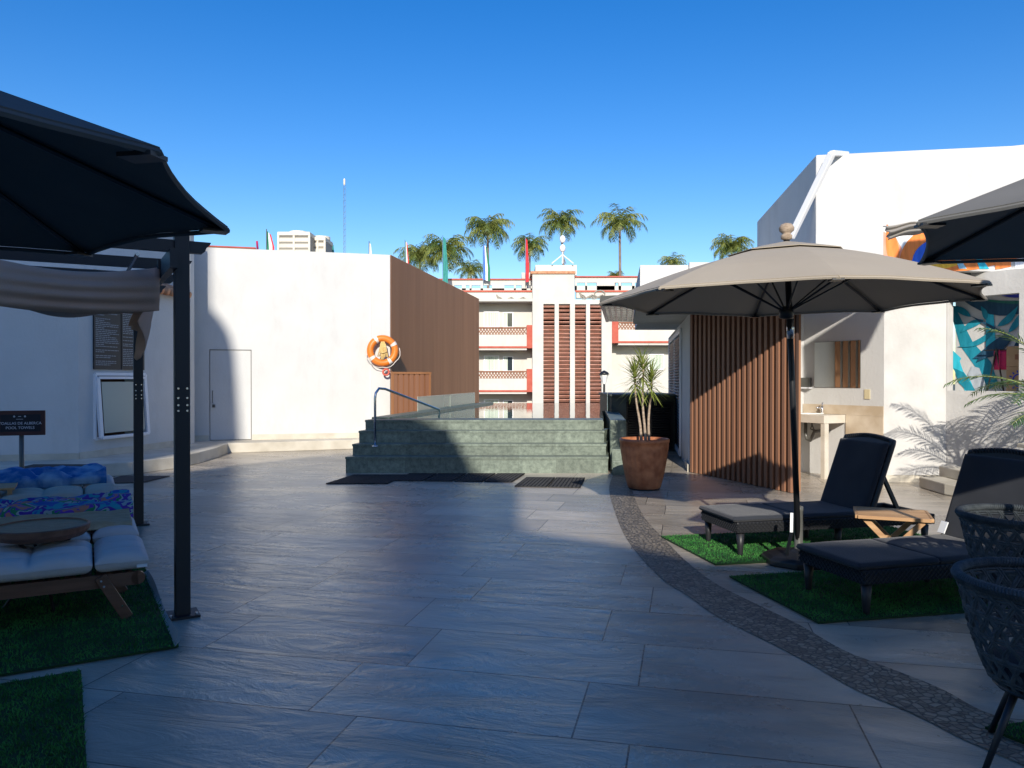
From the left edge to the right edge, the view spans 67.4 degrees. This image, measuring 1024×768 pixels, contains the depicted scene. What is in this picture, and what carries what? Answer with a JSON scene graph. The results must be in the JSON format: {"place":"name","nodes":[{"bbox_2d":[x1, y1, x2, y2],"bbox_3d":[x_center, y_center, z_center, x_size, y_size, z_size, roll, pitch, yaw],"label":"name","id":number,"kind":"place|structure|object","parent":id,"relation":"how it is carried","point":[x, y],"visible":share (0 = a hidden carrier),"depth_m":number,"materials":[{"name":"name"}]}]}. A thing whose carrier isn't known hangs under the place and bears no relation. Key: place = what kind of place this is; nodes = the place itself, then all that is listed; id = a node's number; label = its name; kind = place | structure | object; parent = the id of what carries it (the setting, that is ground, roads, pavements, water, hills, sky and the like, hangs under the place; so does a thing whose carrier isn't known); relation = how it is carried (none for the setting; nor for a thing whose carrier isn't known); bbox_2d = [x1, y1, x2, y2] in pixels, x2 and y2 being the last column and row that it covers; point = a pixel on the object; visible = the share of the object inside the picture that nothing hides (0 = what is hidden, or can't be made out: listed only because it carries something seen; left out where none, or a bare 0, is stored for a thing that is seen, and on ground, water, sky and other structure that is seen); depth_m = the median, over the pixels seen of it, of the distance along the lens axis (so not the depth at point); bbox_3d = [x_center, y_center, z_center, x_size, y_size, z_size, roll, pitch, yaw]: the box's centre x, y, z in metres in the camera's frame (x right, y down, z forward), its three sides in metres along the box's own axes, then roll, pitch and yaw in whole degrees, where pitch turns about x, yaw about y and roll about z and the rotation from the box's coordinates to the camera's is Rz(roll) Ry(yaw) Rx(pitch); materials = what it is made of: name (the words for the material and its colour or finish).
{"place":"outdoors","nodes":[
{"label":"outdoors","id":0,"kind":"place"},
{"bbox_2d":[0,232,194,460],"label":"reception building","id":1,"kind":"structure","parent":0,"point":[46,362],"depth_m":12.48,"materials":[{"name":"paint"}]},
{"bbox_2d":[93,313,144,369],"bbox_3d":[-6.798,-0.944,13.313,0.028,1.390,1.247,0,0,11],"label":"rules board","id":2,"kind":"object","parent":1,"relation":"attached to","point":[112,341],"visible":0.62,"depth_m":13.14,"materials":[{"name":"grey"}]},
{"bbox_2d":[96,376,149,438],"bbox_3d":[-6.745,0.391,13.347,0.140,1.045,1.246,0,0,11],"label":"window","id":3,"kind":"structure","parent":1,"relation":"in","point":[117,397],"depth_m":13.18,"materials":[{"name":"white paint"}]},
{"bbox_2d":[277,230,315,251],"bbox_3d":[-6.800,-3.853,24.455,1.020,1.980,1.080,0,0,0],"label":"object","id":4,"kind":"structure","parent":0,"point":[295,240],"depth_m":23.94,"materials":[{"name":"beige"}]},
{"bbox_2d":[314,235,332,251],"bbox_3d":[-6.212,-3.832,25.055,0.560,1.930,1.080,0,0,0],"label":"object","id":5,"kind":"structure","parent":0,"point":[323,243],"depth_m":24.55,"materials":[{"name":"beige"}]},
{"bbox_2d":[405,241,408,263],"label":"flag","id":6,"kind":"object","parent":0,"point":[406,255],"visible":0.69,"depth_m":44.97,"materials":[{"name":"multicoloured fabric"}]},
{"bbox_2d":[393,241,440,271],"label":"palm tree","id":7,"kind":"object","parent":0,"point":[415,255],"visible":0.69,"depth_m":69.20,"materials":[{"name":"green plant"}]},
{"bbox_2d":[442,235,447,282],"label":"flag","id":8,"kind":"object","parent":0,"point":[444,266],"visible":0.91,"depth_m":46.95,"materials":[{"name":"teal fabric"}]},
{"bbox_2d":[420,233,473,272],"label":"palm tree","id":9,"kind":"object","parent":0,"point":[452,253],"visible":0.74,"depth_m":67.50,"materials":[{"name":"green plant"}]},
{"bbox_2d":[454,259,482,278],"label":"palm tree","id":10,"kind":"object","parent":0,"point":[471,269],"visible":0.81,"depth_m":75.54,"materials":[{"name":"green plant"}]},
{"bbox_2d":[464,213,514,287],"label":"palm tree","id":11,"kind":"object","parent":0,"point":[482,229],"visible":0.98,"depth_m":65.40,"materials":[{"name":"green plant"}]},
{"bbox_2d":[0,449,1023,767],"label":"terrace deck","id":12,"kind":"structure","parent":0,"point":[442,625],"depth_m":4.27,"materials":[{"name":"tile"}]},
{"bbox_2d":[0,410,45,467],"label":"towel sign","id":13,"kind":"object","parent":12,"relation":"on","point":[21,424],"visible":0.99,"depth_m":8.97,"materials":[{"name":"grey plastic"}]},
{"bbox_2d":[0,668,88,767],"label":"turf mat","id":14,"kind":"object","parent":12,"relation":"on","point":[42,722],"visible":1,"depth_m":3.31,"materials":[{"name":"green"}]},
{"bbox_2d":[0,91,229,257],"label":"patio umbrella","id":15,"kind":"object","parent":14,"relation":"on","point":[70,185],"visible":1,"depth_m":2.94,"materials":[{"name":"black fabric"}]},
{"bbox_2d":[0,474,114,493],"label":"wooden lounger","id":16,"kind":"object","parent":12,"relation":"on","point":[110,479],"visible":0.14,"depth_m":8.19,"materials":[{"name":"brown wood"}]},
{"bbox_2d":[0,463,106,488],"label":"blue towel","id":17,"kind":"object","parent":16,"relation":"on","point":[45,477],"visible":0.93,"depth_m":7.97,"materials":[{"name":"fabric"}]},
{"bbox_2d":[0,544,180,675],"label":"turf mat","id":18,"kind":"object","parent":12,"relation":"on","point":[73,628],"visible":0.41,"depth_m":4.55,"materials":[{"name":"green"}]},
{"bbox_2d":[0,483,17,494],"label":"wooden side table","id":19,"kind":"object","parent":18,"relation":"on","point":[9,487],"visible":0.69,"depth_m":7.22,"materials":[{"name":"brown wood"}]},
{"bbox_2d":[0,517,90,610],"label":"round side table","id":20,"kind":"object","parent":18,"relation":"on","point":[33,532],"visible":0.94,"depth_m":4.96,"materials":[{"name":"brown wood"}]},
{"bbox_2d":[0,483,117,499],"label":"wooden lounger","id":21,"kind":"object","parent":18,"relation":"on","point":[60,491],"visible":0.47,"depth_m":7.41,"materials":[{"name":"wood"}]},
{"bbox_2d":[0,517,138,555],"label":"wooden lounger","id":22,"kind":"object","parent":18,"relation":"on","point":[94,536],"visible":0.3,"depth_m":5.53,"materials":[{"name":"brown wood"}]},
{"bbox_2d":[0,508,131,530],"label":"beige towel","id":23,"kind":"object","parent":22,"relation":"on","point":[100,519],"visible":0.56,"depth_m":5.76,"materials":[{"name":"fabric"}]},
{"bbox_2d":[0,535,148,618],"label":"wooden lounger","id":24,"kind":"object","parent":18,"relation":"on","point":[112,558],"visible":0.99,"depth_m":4.71,"materials":[{"name":"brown wood"}]},
{"bbox_3d":[-4.216,1.240,6.240,2.010,0.426,0.678,0,0,-29],"label":"wooden lounger","id":25,"kind":"object","parent":18,"relation":"on","visible":0},
{"bbox_2d":[0,489,132,517],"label":"beach towel","id":26,"kind":"object","parent":25,"relation":"on","point":[118,499],"visible":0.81,"depth_m":6.33,"materials":[{"name":"fabric"}]},
{"bbox_2d":[0,231,210,620],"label":"pergola","id":27,"kind":"object","parent":12,"relation":"on","point":[175,259],"visible":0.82,"depth_m":4.84,"materials":[{"name":"black metal"}]},
{"bbox_2d":[0,260,159,359],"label":"shade canopy cloth","id":28,"kind":"object","parent":27,"relation":"hanging from","point":[61,293],"visible":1,"depth_m":4.94,"materials":[{"name":"fabric"}]},
{"bbox_2d":[113,476,169,482],"bbox_3d":[-5.623,1.414,11.347,0.755,0.012,0.856,0,0,0],"label":"door mat","id":29,"kind":"object","parent":12,"relation":"on","point":[124,479],"depth_m":11.44,"materials":[{"name":"rubber"}]},
{"bbox_2d":[0,438,358,475],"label":"platform","id":30,"kind":"structure","parent":12,"relation":"on","point":[160,459],"depth_m":14.14,"materials":[{"name":"stone"}]},
{"bbox_2d":[24,464,85,468],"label":"door mat","id":31,"kind":"object","parent":30,"relation":"on","point":[38,465],"depth_m":11.38,"materials":[{"name":"rubber"}]},
{"bbox_2d":[194,245,389,440],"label":"white wall","id":32,"kind":"structure","parent":30,"relation":"on","point":[282,338],"depth_m":16.53,"materials":[{"name":"paint"}]},
{"bbox_2d":[210,350,250,439],"bbox_3d":[-5.954,0.232,16.248,0.811,1.889,0.111,0,0,-15],"label":"door","id":33,"kind":"structure","parent":32,"relation":"in","point":[230,370],"depth_m":16.27,"materials":[{"name":"paint"}]},
{"bbox_2d":[365,335,399,375],"bbox_3d":[-2.857,-0.626,16.897,0.765,0.902,0.273,0,0,-23],"label":"life ring","id":34,"kind":"object","parent":32,"relation":"hanging from","point":[382,361],"visible":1,"depth_m":16.82,"materials":[{"name":"orange plastic"}]},
{"bbox_2d":[326,474,379,483],"bbox_3d":[-2.350,1.413,11.425,0.424,0.013,1.093,0,0,9],"label":"rubber mat","id":35,"kind":"object","parent":12,"relation":"on","point":[354,479],"visible":0.94,"depth_m":11.32,"materials":[{"name":"rubber"}]},
{"bbox_2d":[357,474,405,483],"bbox_3d":[-1.919,1.413,11.425,0.426,0.013,1.077,0,0,8],"label":"rubber mat","id":36,"kind":"object","parent":12,"relation":"on","point":[384,478],"visible":0.99,"depth_m":11.32,"materials":[{"name":"rubber"}]},
{"bbox_2d":[395,473,436,480],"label":"rubber mat","id":37,"kind":"object","parent":12,"relation":"on","point":[416,477],"visible":0.99,"depth_m":11.58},
{"bbox_2d":[390,255,478,414],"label":"slatted screen wall","id":38,"kind":"structure","parent":12,"relation":"on","point":[434,326],"depth_m":20.93,"materials":[{"name":"brown"}]},
{"bbox_2d":[424,473,465,480],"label":"rubber mat","id":39,"kind":"object","parent":12,"relation":"on","point":[445,476],"visible":0.99,"depth_m":11.56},
{"bbox_2d":[454,473,495,481],"bbox_3d":[-0.550,1.412,11.640,0.424,0.013,0.987,0,0,10],"label":"rubber mat","id":40,"kind":"object","parent":12,"relation":"on","point":[475,477],"visible":0.98,"depth_m":11.56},
{"bbox_2d":[345,402,625,474],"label":"raised pool","id":41,"kind":"structure","parent":12,"relation":"on","point":[486,437],"depth_m":12.79,"materials":[{"name":"tile"}]},
{"bbox_2d":[372,387,440,446],"bbox_3d":[-1.732,0.508,13.148,0.135,0.929,2.530,0,0,19],"label":"handrail","id":42,"kind":"object","parent":41,"relation":"on","point":[399,394],"visible":0.93,"depth_m":12.16,"materials":[{"name":"silver metal"}]},
{"bbox_2d":[390,372,430,413],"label":"pool gate","id":43,"kind":"structure","parent":41,"relation":"on","point":[414,385],"depth_m":16.87,"materials":[{"name":"wood"}]},
{"bbox_2d":[484,473,524,481],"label":"rubber mat","id":44,"kind":"object","parent":12,"relation":"on","point":[504,477],"visible":1,"depth_m":11.55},
{"bbox_2d":[515,477,554,486],"bbox_3d":[0.343,1.415,11.123,0.448,0.013,1.019,0,0,10],"label":"rubber mat","id":45,"kind":"object","parent":12,"relation":"on","point":[536,482],"visible":0.98,"depth_m":11.02,"materials":[{"name":"rubber"}]},
{"bbox_2d":[548,477,584,487],"bbox_3d":[0.796,1.416,11.073,0.448,0.013,1.034,0,0,9],"label":"rubber mat","id":46,"kind":"object","parent":12,"relation":"on","point":[569,482],"visible":1,"depth_m":10.99,"materials":[{"name":"rubber"}]},
{"bbox_2d":[599,392,677,450],"bbox_3d":[2.695,0.794,16.606,1.410,1.190,2.100,0,0,0],"label":"pump box","id":47,"kind":"object","parent":12,"relation":"on","point":[662,419],"visible":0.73,"depth_m":15.86,"materials":[{"name":"black stone"}]},
{"bbox_2d":[626,402,648,436],"bbox_3d":[2.580,0.854,15.870,0.480,0.980,0.063,0,0,0],"label":"door","id":48,"kind":"structure","parent":47,"relation":"in","point":[632,427],"depth_m":15.86,"materials":[{"name":"black metal"}]},
{"bbox_2d":[650,402,672,448],"bbox_3d":[3.080,0.854,15.870,0.480,0.980,0.063,0,0,0],"label":"door","id":49,"kind":"structure","parent":47,"relation":"in","point":[661,415],"depth_m":15.86,"materials":[{"name":"black metal"}]},
{"bbox_2d":[619,436,669,490],"bbox_3d":[1.800,1.083,10.457,0.680,0.690,0.680,0,0,0],"label":"clay pot","id":50,"kind":"object","parent":12,"relation":"on","point":[644,462],"visible":0.98,"depth_m":10.22,"materials":[{"name":"ceramic"}]},
{"bbox_2d":[617,342,673,439],"bbox_3d":[1.771,0.115,10.470,0.859,1.431,0.691,0,0,0],"label":"dracaena plant","id":51,"kind":"object","parent":50,"relation":"on","point":[643,365],"visible":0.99,"depth_m":10.42,"materials":[{"name":"green plant"}]},
{"bbox_2d":[690,312,798,492],"bbox_3d":[3.301,0.145,11.203,0.100,2.560,2.451,0,0,-20],"label":"slatted partition","id":52,"kind":"object","parent":12,"relation":"on","point":[740,427],"visible":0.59,"depth_m":11.03,"materials":[{"name":"brown"}]},
{"bbox_2d":[661,526,920,564],"bbox_3d":[2.720,1.434,6.953,2.472,0.029,1.145,0,0,-11],"label":"turf mat","id":53,"kind":"object","parent":12,"relation":"on","point":[719,549],"visible":0.41,"depth_m":7.01,"materials":[{"name":"green"}]},
{"bbox_2d":[699,433,934,555],"bbox_3d":[2.736,0.945,6.934,1.963,0.986,0.694,0,0,-13],"label":"wicker lounger","id":54,"kind":"object","parent":53,"relation":"on","point":[859,469],"visible":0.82,"depth_m":6.79,"materials":[{"name":"black"}]},
{"bbox_2d":[599,223,992,569],"bbox_3d":[2.160,0.095,6.051,2.724,2.721,2.724,0,0,30],"label":"patio umbrella","id":55,"kind":"object","parent":12,"relation":"on","point":[787,279],"visible":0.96,"depth_m":6.08,"materials":[{"name":"fabric"}]},
{"bbox_2d":[609,475,1023,764],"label":"pebble path","id":56,"kind":"structure","parent":12,"relation":"on","point":[660,556],"depth_m":4.31,"materials":[{"name":"gravel"}]},
{"bbox_2d":[801,413,844,478],"bbox_3d":[4.639,0.936,11.996,0.478,0.968,0.950,0,0,-29],"label":"wash counter","id":57,"kind":"object","parent":12,"relation":"on","point":[824,420],"visible":0.76,"depth_m":11.51,"materials":[{"name":"stone"}]},
{"bbox_2d":[804,423,830,441],"bbox_3d":[4.753,0.745,11.950,0.386,0.317,0.164,0,0,17],"label":"drain trap","id":58,"kind":"object","parent":57,"relation":"attached to","point":[812,434],"visible":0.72,"depth_m":11.95,"materials":[{"name":"grey plastic"}]},
{"bbox_2d":[816,402,823,412],"bbox_3d":[4.794,0.373,11.944,0.165,0.185,0.044,0,0,-34],"label":"tap","id":59,"kind":"object","parent":57,"relation":"on","point":[822,408],"visible":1,"depth_m":11.96,"materials":[{"name":"silver metal"}]},
{"bbox_2d":[633,145,1023,490],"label":"bath building","id":60,"kind":"structure","parent":12,"relation":"on","point":[921,415],"depth_m":11.14,"materials":[{"name":"paint"}]},
{"bbox_2d":[600,295,633,321],"bbox_3d":[1.779,-1.221,12.828,0.525,0.100,4.159,0,0,9],"label":"roof lattice","id":61,"kind":"object","parent":60,"relation":"attached to","point":[616,314],"visible":0.66,"depth_m":12.92,"materials":[{"name":"grey"}]},
{"bbox_2d":[669,335,673,393],"bbox_3d":[3.628,0.134,17.427,0.051,2.400,2.220,0,0,9],"label":"louvred door","id":62,"kind":"structure","parent":60,"relation":"in","point":[671,344],"depth_m":17.50,"materials":[{"name":"white paint"}]},
{"bbox_2d":[674,328,681,455],"bbox_3d":[3.294,0.148,15.313,0.051,2.400,1.900,0,0,9],"label":"louvred door","id":63,"kind":"structure","parent":60,"relation":"in","point":[677,342],"depth_m":14.71,"materials":[{"name":"white paint"}]},
{"bbox_2d":[801,378,811,388],"bbox_3d":[4.710,-0.015,12.319,0.072,0.175,0.198,0,0,-29],"label":"soap dispenser","id":64,"kind":"object","parent":60,"relation":"attached to","point":[806,383],"visible":0.79,"depth_m":12.27,"materials":[{"name":"grey plastic"}]},
{"bbox_2d":[791,150,848,238],"bbox_3d":[4.218,-2.593,10.333,0.839,1.200,0.589,0,0,0],"label":"roof brace","id":65,"kind":"object","parent":60,"relation":"attached to","point":[815,186],"visible":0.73,"depth_m":10.28,"materials":[{"name":"white paint"}]},
{"bbox_2d":[814,340,860,387],"bbox_3d":[5.008,-0.301,11.842,0.008,0.715,0.832,0,0,-29],"label":"wall mirror","id":66,"kind":"object","parent":60,"relation":"attached to","point":[837,364],"depth_m":11.82,"materials":[{"name":"grey mirror"}]},
{"bbox_2d":[864,389,869,398],"bbox_3d":[5.264,0.152,11.383,0.010,0.145,0.096,0,0,-29],"label":"light switch","id":67,"kind":"object","parent":60,"relation":"attached to","point":[866,393],"visible":1,"depth_m":11.38,"materials":[{"name":"beige"}]},
{"bbox_2d":[883,221,922,239],"bbox_3d":[5.108,-2.868,6.619,4.012,2.552,1.767,0,1,41],"label":"shade cloth","id":68,"kind":"object","parent":60,"relation":"hanging from","point":[904,229],"visible":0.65,"depth_m":8.39,"materials":[{"name":"fabric"}]},
{"bbox_2d":[884,225,1023,270],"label":"wall mural","id":69,"kind":"object","parent":60,"relation":"attached to","point":[911,247],"depth_m":10.51},
{"bbox_2d":[953,294,1018,390],"bbox_3d":[6.929,-0.630,11.000,0.021,1.491,1.363,0,0,-33],"label":"wall mural","id":70,"kind":"object","parent":60,"relation":"attached to","point":[978,358],"depth_m":11.15},
{"bbox_2d":[984,348,1007,390],"bbox_3d":[6.899,-0.192,10.862,0.035,0.624,0.410,0,0,-32],"label":"drying stand","id":71,"kind":"object","parent":60,"relation":"on","point":[999,361],"visible":0.78,"depth_m":10.85,"materials":[{"name":"fabric"}]},
{"bbox_2d":[1006,366,1018,390],"bbox_3d":[7.045,-0.062,10.559,0.284,0.360,0.343,0,0,-33],"label":"cardboard box","id":72,"kind":"object","parent":60,"relation":"on","point":[1012,372],"visible":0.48,"depth_m":10.56,"materials":[{"name":"brown cardboard"}]},
{"bbox_2d":[1006,346,1018,366],"bbox_3d":[7.046,-0.382,10.558,0.283,0.280,0.343,0,0,-33],"label":"cardboard box","id":73,"kind":"object","parent":72,"relation":"on","point":[1012,355],"visible":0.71,"depth_m":10.56,"materials":[{"name":"brown cardboard"}]},
{"bbox_2d":[729,569,1007,623],"bbox_3d":[2.977,1.444,5.497,2.526,0.029,1.145,0,0,-12],"label":"turf mat","id":74,"kind":"object","parent":12,"relation":"on","point":[829,597],"visible":0.53,"depth_m":5.24,"materials":[{"name":"green"}]},
{"bbox_2d":[853,506,933,537],"bbox_3d":[2.979,1.237,6.026,0.540,0.458,0.445,0,0,22],"label":"teak side table","id":75,"kind":"object","parent":74,"relation":"on","point":[869,516],"visible":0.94,"depth_m":5.95,"materials":[{"name":"brown wood"}]},
{"bbox_2d":[796,448,1023,614],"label":"wicker lounger","id":76,"kind":"object","parent":74,"relation":"on","point":[991,475],"visible":0.76,"depth_m":5.30,"materials":[{"name":"black"}]},
{"bbox_2d":[919,466,960,495],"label":"stone steps","id":77,"kind":"structure","parent":12,"relation":"on","point":[945,484],"depth_m":10.29,"materials":[{"name":"stone"}]},
{"bbox_2d":[950,557,1023,767],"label":"woven tub chair","id":78,"kind":"object","parent":12,"relation":"on","point":[1003,664],"visible":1,"depth_m":2.92,"materials":[{"name":"grey wicker"}]},
{"bbox_2d":[954,503,1023,644],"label":"woven tub chair","id":79,"kind":"object","parent":12,"relation":"on","point":[968,515],"visible":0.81,"depth_m":4.32,"materials":[{"name":"grey wicker"}]},
{"bbox_2d":[985,721,1023,743],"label":"turf mat","id":80,"kind":"object","parent":12,"relation":"on","point":[1014,731],"visible":0.75,"depth_m":3.23,"materials":[{"name":"green"}]},
{"bbox_2d":[914,179,1023,265],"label":"patio umbrella","id":81,"kind":"object","parent":80,"relation":"on","point":[988,227],"visible":1,"depth_m":3.98,"materials":[{"name":"black fabric"}]},
{"bbox_2d":[1017,443,1023,447],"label":"stone planter","id":82,"kind":"object","parent":12,"relation":"on","point":[1020,445],"visible":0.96,"depth_m":9.15,"materials":[{"name":"stone"}]},
{"bbox_2d":[943,328,1023,427],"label":"areca palm","id":83,"kind":"object","parent":82,"relation":"on","point":[1014,382],"visible":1,"depth_m":9.14,"materials":[{"name":"green plant"}]},
{"bbox_2d":[0,0,1023,383],"label":"sky","id":84,"kind":"structure","parent":0,"point":[695,117],"materials":[{"name":"blue"}]},
{"bbox_2d":[511,232,547,272],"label":"palm tree","id":85,"kind":"object","parent":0,"point":[537,245],"visible":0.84,"depth_m":71.52,"materials":[{"name":"green plant"}]},
{"bbox_2d":[440,265,674,402],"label":"hotel building","id":86,"kind":"structure","parent":0,"point":[545,336],"depth_m":48.85,"materials":[{"name":"white paint"}]},
{"bbox_2d":[483,244,489,280],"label":"flag","id":87,"kind":"object","parent":86,"relation":"on","point":[486,271],"visible":1,"depth_m":49.45,"materials":[{"name":"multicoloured fabric"}]},
{"bbox_2d":[484,312,498,326],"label":"window","id":88,"kind":"structure","parent":86,"relation":"in","point":[491,319],"depth_m":49.93,"materials":[{"name":"glass"}]},
{"bbox_2d":[484,355,498,370],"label":"window","id":89,"kind":"structure","parent":86,"relation":"in","point":[491,362],"depth_m":49.95,"materials":[{"name":"glass"}]},
{"bbox_2d":[484,399,498,402],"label":"window","id":90,"kind":"structure","parent":86,"relation":"in","point":[485,400],"depth_m":49.97,"materials":[{"name":"glass"}]},
{"bbox_2d":[503,312,512,326],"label":"window","id":91,"kind":"structure","parent":86,"relation":"in","point":[507,316],"depth_m":49.93,"materials":[{"name":"white paint"}]},
{"bbox_2d":[503,356,512,370],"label":"window","id":92,"kind":"structure","parent":86,"relation":"in","point":[507,360],"depth_m":49.95,"materials":[{"name":"white paint"}]},
{"bbox_2d":[503,400,512,402],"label":"window","id":93,"kind":"structure","parent":86,"relation":"in","point":[504,401],"depth_m":49.97,"materials":[{"name":"glass"}]},
{"bbox_2d":[525,237,528,283],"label":"flag","id":94,"kind":"object","parent":86,"relation":"on","point":[526,264],"visible":1,"depth_m":49.43,"materials":[{"name":"red fabric"}]},
{"bbox_2d":[551,235,573,263],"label":"camera mast","id":95,"kind":"object","parent":86,"relation":"on","point":[562,246],"visible":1,"depth_m":50.31,"materials":[{"name":"metal"}]},
{"bbox_2d":[648,354,663,369],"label":"window","id":96,"kind":"structure","parent":86,"relation":"in","point":[659,364],"depth_m":49.95,"materials":[{"name":"white paint"}]},
{"bbox_2d":[537,208,585,264],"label":"palm tree","id":97,"kind":"object","parent":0,"point":[561,222],"visible":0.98,"depth_m":65.48,"materials":[{"name":"green plant"}]},
{"bbox_2d":[608,271,623,284],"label":"palm tree","id":98,"kind":"object","parent":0,"point":[613,273],"visible":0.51,"depth_m":89.78,"materials":[{"name":"green plant"}]},
{"bbox_2d":[590,203,647,285],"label":"palm tree","id":99,"kind":"object","parent":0,"point":[618,223],"visible":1,"depth_m":63.60,"materials":[{"name":"green plant"}]},
{"bbox_2d":[658,252,686,264],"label":"palm tree","id":100,"kind":"object","parent":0,"point":[670,260],"visible":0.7,"depth_m":79.56,"materials":[{"name":"green plant"}]},
{"bbox_2d":[710,233,754,259],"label":"palm tree","id":101,"kind":"object","parent":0,"point":[729,246],"visible":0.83,"depth_m":59.54,"materials":[{"name":"green plant"}]},
{"label":"ground","id":102,"kind":"structure","parent":0,"visible":0},
{"bbox_2d":[599,370,609,391],"bbox_3d":[4.080,4.837,34.033,0.480,10.873,0.480,0,0,0],"label":"street lamp","id":103,"kind":"object","parent":102,"relation":"on","point":[603,374],"visible":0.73,"depth_m":33.90,"materials":[{"name":"black metal"}]},
{"bbox_3d":[-8.300,3.737,24.525,11.500,13.200,11.100,0,0,0],"label":"service building","id":104,"kind":"object","parent":102,"relation":"on","visible":0},
{"bbox_2d":[266,229,273,249],"bbox_3d":[-7.854,-3.954,24.974,0.275,2.175,0.070,0,0,0],"label":"flag","id":105,"kind":"object","parent":104,"relation":"on","point":[269,244],"visible":0.81,"depth_m":24.96,"materials":[{"name":"multicoloured fabric"}]},
{"bbox_2d":[343,178,345,252],"bbox_3d":[-5.885,-5.046,26.974,0.084,4.338,0.079,0,0,-25],"label":"antenna mast","id":106,"kind":"object","parent":104,"relation":"on","point":[343,216],"visible":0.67,"depth_m":26.93,"materials":[{"name":"silver metal"}]}
]}

